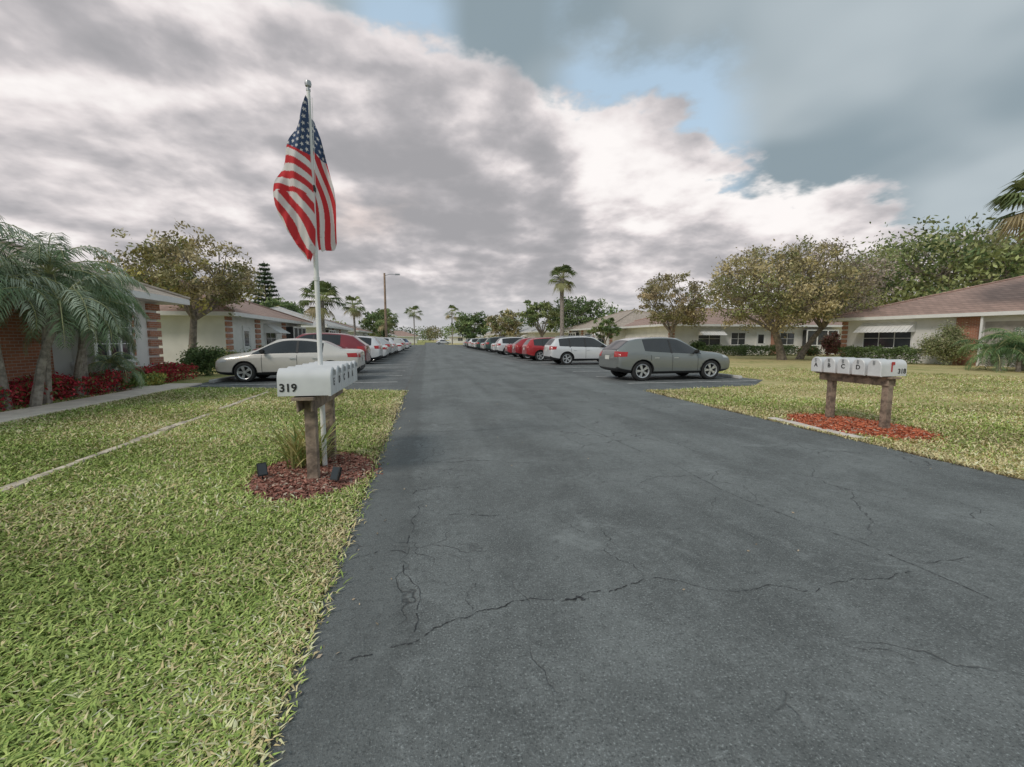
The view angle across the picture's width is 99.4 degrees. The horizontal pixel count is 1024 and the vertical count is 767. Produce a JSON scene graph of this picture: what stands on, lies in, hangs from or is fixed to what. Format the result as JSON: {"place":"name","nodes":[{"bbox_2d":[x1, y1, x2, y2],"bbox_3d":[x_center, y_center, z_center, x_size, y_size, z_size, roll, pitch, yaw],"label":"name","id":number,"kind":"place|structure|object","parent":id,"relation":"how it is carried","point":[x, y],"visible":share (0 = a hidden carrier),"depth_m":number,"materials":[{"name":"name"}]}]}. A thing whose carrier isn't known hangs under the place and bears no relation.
{"place":"outdoors","nodes":[
{"label":"outdoors","id":0,"kind":"place"},
{"bbox_2d":[0,383,201,424],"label":"sidewalk","id":1,"kind":"structure","parent":0,"point":[18,414],"depth_m":9.74,"materials":[{"name":"concrete"}]},
{"bbox_2d":[52,301,159,394],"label":"walls","id":2,"kind":"structure","parent":0,"point":[62,358],"depth_m":14.52,"materials":[{"name":"white paint"}]},
{"bbox_2d":[0,240,189,304],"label":"roof","id":3,"kind":"structure","parent":2,"relation":"on","point":[158,296],"depth_m":14.46,"materials":[{"name":"beige"}]},
{"bbox_2d":[70,312,134,361],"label":"windows and doors","id":4,"kind":"structure","parent":2,"relation":"attached to","point":[121,348],"depth_m":12.37,"materials":[{"name":"white glass"}]},
{"bbox_2d":[70,295,138,365],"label":"trim and awnings","id":5,"kind":"structure","parent":2,"relation":"attached to","point":[73,363],"depth_m":12.62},
{"bbox_2d":[0,386,408,766],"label":"grass","id":6,"kind":"structure","parent":0,"point":[224,744],"depth_m":2.60,"materials":[{"name":"plant"}]},
{"bbox_2d":[348,332,367,335],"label":"walls","id":7,"kind":"structure","parent":0,"point":[352,333],"depth_m":67.32,"materials":[{"name":"white paint"}]},
{"bbox_2d":[325,319,371,332],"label":"roof","id":8,"kind":"structure","parent":7,"relation":"on","point":[361,330],"depth_m":72.18,"materials":[{"name":"brown"}]},
{"bbox_2d":[396,337,416,342],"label":"walls","id":9,"kind":"structure","parent":0,"point":[410,339],"depth_m":176.52,"materials":[{"name":"white paint"}]},
{"bbox_2d":[390,331,418,336],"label":"roof","id":10,"kind":"structure","parent":9,"relation":"on","point":[401,334],"depth_m":177.22,"materials":[{"name":"brown"}]},
{"bbox_2d":[0,340,1023,766],"bbox_3d":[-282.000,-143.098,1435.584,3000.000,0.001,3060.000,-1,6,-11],"label":"ground","id":11,"kind":"structure","parent":0,"point":[762,362],"depth_m":9.21,"materials":[{"name":"plant"}]},
{"bbox_2d":[0,368,132,411],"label":"red flowering plants","id":12,"kind":"object","parent":11,"relation":"on","point":[23,389],"visible":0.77,"depth_m":10.34,"materials":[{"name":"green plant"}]},
{"bbox_2d":[0,216,145,411],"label":"areca palm","id":13,"kind":"object","parent":11,"relation":"on","point":[17,286],"visible":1,"depth_m":9.29,"materials":[{"name":"green plant"}]},
{"bbox_2d":[0,282,163,401],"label":"brick accents","id":14,"kind":"object","parent":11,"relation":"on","point":[18,362],"visible":0.37,"depth_m":10.34,"materials":[{"name":"brick"}]},
{"bbox_2d":[15,262,150,398],"bbox_3d":[-10.723,-1.441,11.076,2.415,3.682,3.890,-5,7,-39],"label":"areca palm","id":15,"kind":"object","parent":11,"relation":"on","point":[81,367],"visible":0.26,"depth_m":10.80,"materials":[{"name":"green plant"}]},
{"bbox_2d":[87,351,144,391],"bbox_3d":[-11.195,-0.307,12.271,1.325,1.181,1.465,-4,7,-34],"label":"dwarf palm","id":16,"kind":"object","parent":11,"relation":"on","point":[116,360],"visible":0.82,"depth_m":12.09,"materials":[{"name":"green plant"}]},
{"bbox_2d":[112,369,147,388],"bbox_3d":[-11.206,-0.148,12.800,0.786,0.641,1.138,-1,6,-11],"label":"green shrub","id":17,"kind":"object","parent":11,"relation":"on","point":[133,382],"visible":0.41,"depth_m":12.73,"materials":[{"name":"green plant"}]},
{"bbox_2d":[0,392,267,494],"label":"lawn edging","id":18,"kind":"object","parent":11,"relation":"on","point":[169,427],"visible":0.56,"depth_m":5.55,"materials":[{"name":"concrete"}]},
{"bbox_2d":[144,372,167,385],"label":"green shrub","id":19,"kind":"object","parent":11,"relation":"on","point":[155,378],"visible":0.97,"depth_m":13.56,"materials":[{"name":"green plant"}]},
{"bbox_2d":[133,361,198,384],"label":"red flowering plants","id":20,"kind":"object","parent":11,"relation":"on","point":[175,369],"visible":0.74,"depth_m":15.14,"materials":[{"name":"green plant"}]},
{"bbox_2d":[87,221,270,349],"bbox_3d":[-15.149,-3.879,20.356,7.159,6.772,6.857,-1,6,-11],"label":"oak tree","id":21,"kind":"object","parent":11,"relation":"on","point":[166,277],"visible":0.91,"depth_m":19.30,"materials":[{"name":"green plant"}]},
{"bbox_2d":[176,342,226,375],"bbox_3d":[-12.556,-0.989,17.673,1.774,1.378,1.752,-1,6,-11],"label":"green shrub","id":22,"kind":"object","parent":11,"relation":"on","point":[203,360],"visible":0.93,"depth_m":17.47,"materials":[{"name":"green plant"}]},
{"bbox_2d":[206,347,244,369],"bbox_3d":[-13.201,-1.105,19.848,2.226,1.164,2.056,-4,7,-35],"label":"green shrub","id":23,"kind":"object","parent":11,"relation":"on","point":[229,353],"visible":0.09,"depth_m":19.85,"materials":[{"name":"green plant"}]},
{"bbox_2d":[157,316,300,363],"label":"walls","id":24,"kind":"structure","parent":11,"relation":"on","point":[211,332],"depth_m":22.25,"materials":[{"name":"white paint"}]},
{"bbox_2d":[143,279,312,325],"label":"roof","id":25,"kind":"structure","parent":24,"relation":"on","point":[252,311],"depth_m":25.43,"materials":[{"name":"brown"}]},
{"bbox_2d":[224,316,285,353],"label":"brick accents","id":26,"kind":"object","parent":24,"relation":"attached to","point":[230,347],"visible":0.53,"depth_m":23.04,"materials":[{"name":"brick"}]},
{"bbox_2d":[242,325,305,351],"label":"windows and doors","id":27,"kind":"structure","parent":24,"relation":"attached to","point":[295,331],"depth_m":28.51,"materials":[{"name":"white glass"}]},
{"bbox_2d":[264,323,290,333],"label":"trim and awnings","id":28,"kind":"structure","parent":24,"relation":"attached to","point":[271,328],"depth_m":28.09,"materials":[{"name":"white paint"}]},
{"bbox_2d":[250,261,279,304],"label":"norfolk pine tree","id":29,"kind":"object","parent":11,"relation":"on","point":[265,281],"visible":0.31,"depth_m":55.59,"materials":[{"name":"green plant"}]},
{"bbox_2d":[259,296,304,313],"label":"broadleaf tree","id":30,"kind":"object","parent":11,"relation":"on","point":[288,305],"visible":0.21,"depth_m":50.43,"materials":[{"name":"green plant"}]},
{"bbox_2d":[191,345,423,390],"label":"parking lot","id":31,"kind":"structure","parent":11,"relation":"on","point":[380,377],"depth_m":16.69,"materials":[{"name":"asphalt"}]},
{"bbox_2d":[215,338,364,381],"bbox_3d":[-7.898,-0.897,15.819,4.753,1.492,2.170,-1,6,-11],"label":"parked sedan car","id":32,"kind":"object","parent":31,"relation":"on","point":[272,358],"visible":0.77,"depth_m":14.96,"materials":[{"name":"paint"}]},
{"bbox_2d":[250,332,370,363],"bbox_3d":[-8.727,-1.343,18.939,4.778,1.753,2.170,-1,6,-11],"label":"parked crossover car","id":33,"kind":"object","parent":31,"relation":"on","point":[347,340],"visible":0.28,"depth_m":18.45,"materials":[{"name":"paint"}]},
{"bbox_2d":[354,335,382,362],"bbox_3d":[-10.210,-2.033,26.054,4.664,1.700,2.170,-1,6,-11],"label":"parked suv car","id":34,"kind":"object","parent":31,"relation":"on","point":[376,347],"visible":0.32,"depth_m":25.63,"materials":[{"name":"paint"}]},
{"bbox_2d":[368,336,391,359],"bbox_3d":[-11.202,-2.586,31.538,4.778,1.702,2.170,-1,6,-11],"label":"parked crossover car","id":35,"kind":"object","parent":31,"relation":"on","point":[382,341],"visible":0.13,"depth_m":31.18,"materials":[{"name":"paint"}]},
{"bbox_2d":[372,345,388,361],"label":"parked sedan car","id":36,"kind":"object","parent":31,"relation":"on","point":[385,351],"visible":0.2,"depth_m":28.60,"materials":[{"name":"paint"}]},
{"bbox_2d":[383,273,399,336],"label":"street lamp","id":37,"kind":"object","parent":31,"relation":"on","point":[385,309],"visible":0.88,"depth_m":51.03,"materials":[{"name":"brown wood"}]},
{"bbox_2d":[386,337,404,353],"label":"parked crossover car","id":38,"kind":"object","parent":31,"relation":"on","point":[396,340],"visible":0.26,"depth_m":44.81,"materials":[{"name":"paint"}]},
{"bbox_2d":[209,360,741,382],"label":"wheel stops","id":39,"kind":"object","parent":31,"relation":"on","point":[233,377],"visible":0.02,"depth_m":15.94,"materials":[{"name":"concrete"}]},
{"bbox_2d":[232,449,383,508],"bbox_3d":[-2.155,0.953,4.718,1.515,0.080,2.061,-1,6,-11],"label":"mulch bed","id":40,"kind":"object","parent":11,"relation":"on","point":[280,480],"visible":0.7,"depth_m":4.41,"materials":[{"name":"brown wood"}]},
{"bbox_2d":[256,462,267,478],"bbox_3d":[-2.564,0.911,4.458,0.090,0.194,0.094,-5,7,-39],"label":"garden spotlight","id":41,"kind":"object","parent":40,"relation":"on","point":[262,470],"visible":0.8,"depth_m":4.43,"materials":[{"name":"black plastic"}]},
{"bbox_2d":[273,80,336,465],"bbox_3d":[-2.164,-1.070,4.640,0.587,4.100,0.244,-4,7,-31],"label":"flagpole","id":42,"kind":"object","parent":40,"relation":"on","point":[304,196],"visible":1,"depth_m":4.52,"materials":[{"name":"fabric"}]},
{"bbox_2d":[229,412,382,468],"bbox_3d":[-2.372,0.594,4.899,1.467,0.737,1.401,5,8,41],"label":"lily plant","id":43,"kind":"object","parent":40,"relation":"on","point":[296,455],"visible":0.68,"depth_m":4.80,"materials":[{"name":"green plant"}]},
{"bbox_2d":[277,360,356,479],"bbox_3d":[-2.108,0.413,4.942,0.504,1.287,1.660,-1,6,-11],"label":"mailbox cluster","id":44,"kind":"object","parent":40,"relation":"on","point":[312,387],"visible":0.98,"depth_m":4.34,"materials":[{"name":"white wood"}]},
{"bbox_2d":[330,466,341,482],"bbox_3d":[-1.747,0.924,4.322,0.090,0.194,0.094,2,6,17],"label":"garden spotlight","id":45,"kind":"object","parent":40,"relation":"on","point":[335,474],"visible":0.83,"depth_m":4.30,"materials":[{"name":"black plastic"}]},
{"bbox_2d":[297,280,348,332],"bbox_3d":[-15.061,-5.087,34.421,4.173,6.136,3.900,-1,6,-11],"label":"cabbage palm","id":46,"kind":"object","parent":11,"relation":"on","point":[327,289],"visible":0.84,"depth_m":33.90,"materials":[{"name":"green plant"}]},
{"bbox_2d":[306,327,347,333],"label":"walls","id":47,"kind":"structure","parent":11,"relation":"on","point":[310,329],"depth_m":42.77,"materials":[{"name":"white paint"}]},
{"bbox_2d":[271,306,353,330],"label":"roof","id":48,"kind":"structure","parent":47,"relation":"on","point":[331,325],"depth_m":46.28,"materials":[{"name":"grey"}]},
{"bbox_2d":[341,295,367,335],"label":"cabbage palm","id":49,"kind":"object","parent":11,"relation":"on","point":[354,311],"visible":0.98,"depth_m":48.62,"materials":[{"name":"green plant"}]},
{"bbox_2d":[358,308,398,336],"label":"broadleaf tree","id":50,"kind":"object","parent":11,"relation":"on","point":[369,319],"visible":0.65,"depth_m":82.71,"materials":[{"name":"green plant"}]},
{"bbox_2d":[374,308,399,336],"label":"cabbage palm","id":51,"kind":"object","parent":11,"relation":"on","point":[382,326],"visible":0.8,"depth_m":71.06,"materials":[{"name":"green plant"}]},
{"bbox_2d":[404,305,422,344],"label":"cabbage palm","id":52,"kind":"object","parent":11,"relation":"on","point":[413,314],"visible":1,"depth_m":125.47,"materials":[{"name":"green plant"}]},
{"bbox_2d":[445,305,459,343],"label":"cabbage palm","id":53,"kind":"object","parent":11,"relation":"on","point":[451,313],"visible":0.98,"depth_m":137.37,"materials":[{"name":"green plant"}]},
{"bbox_2d":[263,301,664,340],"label":"distant trees","id":54,"kind":"object","parent":11,"relation":"on","point":[428,334],"visible":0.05,"depth_m":218.61,"materials":[{"name":"green plant"}]},
{"bbox_2d":[449,337,478,342],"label":"walls","id":55,"kind":"structure","parent":11,"relation":"on","point":[455,339],"depth_m":184.19,"materials":[{"name":"white paint"}]},
{"bbox_2d":[450,311,491,338],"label":"broadleaf tree","id":56,"kind":"object","parent":11,"relation":"on","point":[465,323],"visible":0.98,"depth_m":92.76,"materials":[{"name":"green plant"}]},
{"bbox_2d":[485,308,525,337],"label":"broadleaf tree","id":57,"kind":"object","parent":11,"relation":"on","point":[503,322],"visible":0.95,"depth_m":79.12,"materials":[{"name":"green plant"}]},
{"bbox_2d":[516,300,566,336],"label":"broadleaf tree","id":58,"kind":"object","parent":11,"relation":"on","point":[531,315],"visible":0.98,"depth_m":58.71,"materials":[{"name":"green plant"}]},
{"bbox_2d":[546,264,576,336],"bbox_3d":[4.441,-6.608,39.263,3.059,8.190,3.014,-1,6,-11],"label":"cabbage palm","id":59,"kind":"object","parent":11,"relation":"on","point":[562,284],"visible":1,"depth_m":38.81,"materials":[{"name":"green plant"}]},
{"bbox_2d":[553,295,612,331],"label":"broadleaf tree","id":60,"kind":"object","parent":11,"relation":"on","point":[584,309],"visible":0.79,"depth_m":63.28,"materials":[{"name":"green plant"}]},
{"bbox_2d":[587,316,622,344],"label":"broadleaf tree","id":61,"kind":"object","parent":11,"relation":"on","point":[608,330],"visible":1,"depth_m":46.36,"materials":[{"name":"green plant"}]},
{"bbox_2d":[451,345,761,390],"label":"parking lot","id":62,"kind":"structure","parent":11,"relation":"on","point":[592,369],"depth_m":16.26,"materials":[{"name":"asphalt"}]},
{"bbox_2d":[475,338,486,350],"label":"parked suv car","id":63,"kind":"object","parent":62,"relation":"on","point":[479,342],"visible":0.28,"depth_m":57.28,"materials":[{"name":"paint"}]},
{"bbox_2d":[484,337,505,352],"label":"parked suv car","id":64,"kind":"object","parent":62,"relation":"on","point":[488,342],"visible":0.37,"depth_m":49.01,"materials":[{"name":"paint"}]},
{"bbox_2d":[495,337,522,354],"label":"parked suv car","id":65,"kind":"object","parent":62,"relation":"on","point":[500,343],"visible":0.36,"depth_m":40.72,"materials":[{"name":"paint"}]},
{"bbox_2d":[505,344,518,356],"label":"parked sedan car","id":66,"kind":"object","parent":62,"relation":"on","point":[508,348],"visible":0.24,"depth_m":36.05,"materials":[{"name":"paint"}]},
{"bbox_2d":[512,337,539,358],"bbox_3d":[2.326,-2.737,33.464,4.539,1.617,2.170,-1,6,-11],"label":"parked crossover car","id":67,"kind":"object","parent":62,"relation":"on","point":[517,345],"visible":0.3,"depth_m":32.41,"materials":[{"name":"paint"}]},
{"bbox_2d":[522,337,578,360],"bbox_3d":[3.084,-2.445,30.570,4.616,1.615,2.170,-1,6,-11],"label":"parked suv car","id":68,"kind":"object","parent":62,"relation":"on","point":[532,348],"visible":0.48,"depth_m":29.49,"materials":[{"name":"paint"}]},
{"bbox_2d":[543,336,607,364],"bbox_3d":[4.378,-2.024,26.053,4.809,1.684,2.170,-1,6,-11],"label":"parked wagon car","id":69,"kind":"object","parent":62,"relation":"on","point":[568,350],"visible":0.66,"depth_m":25.09,"materials":[{"name":"paint"}]},
{"bbox_2d":[599,337,729,380],"bbox_3d":[5.713,-0.978,16.335,4.634,1.549,2.170,-1,6,-13],"label":"parked crossover car","id":70,"kind":"object","parent":62,"relation":"on","point":[641,358],"visible":1,"depth_m":15.45,"materials":[{"name":"paint"}]},
{"bbox_2d":[632,271,721,337],"bbox_3d":[13.486,-5.545,35.233,7.291,7.075,5.753,1,6,8],"label":"oak tree","id":71,"kind":"object","parent":11,"relation":"on","point":[683,313],"visible":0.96,"depth_m":34.35,"materials":[{"name":"green plant"}]},
{"bbox_2d":[689,339,710,350],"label":"green shrub","id":72,"kind":"object","parent":11,"relation":"on","point":[700,345],"visible":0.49,"depth_m":36.47,"materials":[{"name":"green plant"}]},
{"bbox_2d":[705,344,798,355],"bbox_3d":[20.863,-2.992,39.237,11.170,1.208,1.238,-1,6,-11],"label":"hedge","id":73,"kind":"object","parent":11,"relation":"on","point":[740,348],"visible":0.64,"depth_m":39.19,"materials":[{"name":"green plant"}]},
{"bbox_2d":[682,235,902,359],"bbox_3d":[18.633,-5.831,31.256,11.428,8.617,12.138,-1,6,-11],"label":"oak tree","id":74,"kind":"object","parent":11,"relation":"on","point":[778,313],"visible":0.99,"depth_m":28.76,"materials":[{"name":"green plant"}]},
{"bbox_2d":[795,345,823,355],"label":"green shrub","id":75,"kind":"object","parent":11,"relation":"on","point":[813,350],"visible":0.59,"depth_m":39.05,"materials":[{"name":"green plant"}]},
{"bbox_2d":[768,417,869,439],"bbox_3d":[4.945,0.720,7.178,0.245,0.030,1.805,-1,6,-11],"label":"stone edging","id":76,"kind":"object","parent":11,"relation":"on","point":[814,427],"visible":0.78,"depth_m":7.07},
{"bbox_2d":[818,330,841,355],"bbox_3d":[28.948,-3.610,39.128,2.278,2.366,1.909,-1,6,-11],"label":"red leaf bush","id":77,"kind":"object","parent":11,"relation":"on","point":[830,343],"visible":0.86,"depth_m":38.93,"materials":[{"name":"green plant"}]},
{"bbox_2d":[643,366,1023,479],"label":"grass","id":78,"kind":"structure","parent":11,"relation":"on","point":[931,419],"depth_m":8.73,"materials":[{"name":"plant"}]},
{"bbox_2d":[766,275,904,317],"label":"broadleaf tree","id":79,"kind":"object","parent":11,"relation":"on","point":[879,304],"visible":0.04,"depth_m":50.11,"materials":[{"name":"green plant"}]},
{"bbox_2d":[750,236,924,358],"bbox_3d":[23.330,-6.215,32.019,10.210,9.288,9.390,-1,6,-11],"label":"oak tree","id":80,"kind":"object","parent":11,"relation":"on","point":[822,325],"visible":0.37,"depth_m":30.43,"materials":[{"name":"green plant"}]},
{"bbox_2d":[778,412,956,443],"bbox_3d":[5.744,0.687,7.364,1.904,0.080,2.728,-1,6,-11],"label":"mulch bed","id":81,"kind":"object","parent":11,"relation":"on","point":[857,425],"visible":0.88,"depth_m":7.08,"materials":[{"name":"red wood"}]},
{"bbox_2d":[811,357,906,428],"bbox_3d":[5.849,0.179,7.470,0.524,1.247,1.350,-1,6,-11],"label":"mailbox cluster","id":82,"kind":"object","parent":81,"relation":"on","point":[832,371],"visible":0.98,"depth_m":7.10,"materials":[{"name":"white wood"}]},
{"bbox_2d":[837,344,926,363],"bbox_3d":[23.481,-1.905,27.883,1.220,1.267,5.022,-1,6,-11],"label":"hedge","id":83,"kind":"object","parent":11,"relation":"on","point":[878,351],"visible":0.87,"depth_m":27.37,"materials":[{"name":"green plant"}]},
{"bbox_2d":[770,208,1023,308],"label":"broadleaf tree","id":84,"kind":"object","parent":11,"relation":"on","point":[970,263],"visible":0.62,"depth_m":46.42,"materials":[{"name":"green plant"}]},
{"bbox_2d":[912,320,973,364],"bbox_3d":[24.767,-2.308,24.678,2.666,2.630,2.726,-1,6,-11],"label":"green shrub","id":85,"kind":"object","parent":11,"relation":"on","point":[940,347],"visible":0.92,"depth_m":24.50,"materials":[{"name":"green plant"}]},
{"bbox_2d":[950,326,1023,372],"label":"sago palm","id":86,"kind":"object","parent":11,"relation":"on","point":[1012,346],"visible":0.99,"depth_m":20.06,"materials":[{"name":"green plant"}]},
{"bbox_2d":[980,172,1023,248],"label":"cabbage palm","id":87,"kind":"object","parent":11,"relation":"on","point":[1008,200],"visible":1,"depth_m":22.06,"materials":[{"name":"green plant"}]},
{"bbox_2d":[0,0,1023,339],"label":"sky","id":88,"kind":"structure","parent":0,"point":[475,150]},
{"bbox_2d":[515,332,567,337],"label":"walls","id":89,"kind":"structure","parent":0,"point":[546,334],"depth_m":72.28,"materials":[{"name":"white paint"}]},
{"bbox_2d":[516,323,574,333],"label":"roof","id":90,"kind":"structure","parent":89,"relation":"on","point":[532,329],"depth_m":74.15,"materials":[{"name":"grey"}]},
{"bbox_2d":[571,329,624,344],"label":"walls","id":91,"kind":"structure","parent":0,"point":[621,335],"depth_m":49.09,"materials":[{"name":"white paint"}]},
{"bbox_2d":[568,332,605,343],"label":"windows and doors","id":92,"kind":"structure","parent":91,"relation":"attached to","point":[586,334],"depth_m":56.69,"materials":[{"name":"white paint"}]},
{"bbox_2d":[564,309,650,330],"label":"roof","id":93,"kind":"structure","parent":91,"relation":"on","point":[623,318],"depth_m":53.95,"materials":[{"name":"beige"}]},
{"bbox_2d":[252,343,1023,766],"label":"road","id":94,"kind":"structure","parent":0,"point":[730,659],"depth_m":2.44,"materials":[{"name":"asphalt"}]},
{"bbox_2d":[201,358,755,385],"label":"bay markings","id":95,"kind":"object","parent":94,"relation":"on","point":[524,358],"visible":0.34,"depth_m":16.57,"materials":[{"name":"paint"}]},
{"bbox_2d":[272,398,930,760],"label":"fallen leaves","id":96,"kind":"object","parent":94,"relation":"on","point":[318,656],"visible":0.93,"depth_m":2.41,"materials":[{"name":"brown plant"}]},
{"bbox_2d":[342,377,993,661],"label":"road cracks","id":97,"kind":"object","parent":94,"relation":"on","point":[575,598],"visible":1,"depth_m":2.60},
{"bbox_2d":[625,326,841,354],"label":"walls","id":98,"kind":"structure","parent":0,"point":[686,334],"depth_m":41.99,"materials":[{"name":"white paint"}]},
{"bbox_2d":[697,328,726,334],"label":"trim and awnings","id":99,"kind":"structure","parent":98,"relation":"attached to","point":[708,331],"depth_m":40.57,"materials":[{"name":"white paint"}]},
{"bbox_2d":[622,308,842,328],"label":"roof","id":100,"kind":"structure","parent":98,"relation":"on","point":[644,322],"depth_m":42.82,"materials":[{"name":"brown"}]},
{"bbox_2d":[697,329,838,354],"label":"windows and doors","id":101,"kind":"structure","parent":98,"relation":"attached to","point":[737,338],"depth_m":42.22,"materials":[{"name":"black glass"}]},
{"bbox_2d":[840,315,1023,366],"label":"walls","id":102,"kind":"structure","parent":0,"point":[928,326],"depth_m":26.73,"materials":[{"name":"white paint"}]},
{"bbox_2d":[840,317,980,365],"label":"brick accents","id":103,"kind":"object","parent":102,"relation":"attached to","point":[973,323],"visible":0.62,"depth_m":24.79,"materials":[{"name":"brick"}]},
{"bbox_2d":[853,316,983,365],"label":"trim and awnings","id":104,"kind":"structure","parent":102,"relation":"attached to","point":[885,327],"depth_m":27.74,"materials":[{"name":"white paint"}]},
{"bbox_2d":[825,275,1023,321],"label":"roof","id":105,"kind":"structure","parent":102,"relation":"on","point":[1004,297],"depth_m":26.58,"materials":[{"name":"brown"}]},
{"bbox_2d":[862,321,1023,365],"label":"windows and doors","id":106,"kind":"structure","parent":102,"relation":"attached to","point":[891,340],"depth_m":27.60,"materials":[{"name":"black glass"}]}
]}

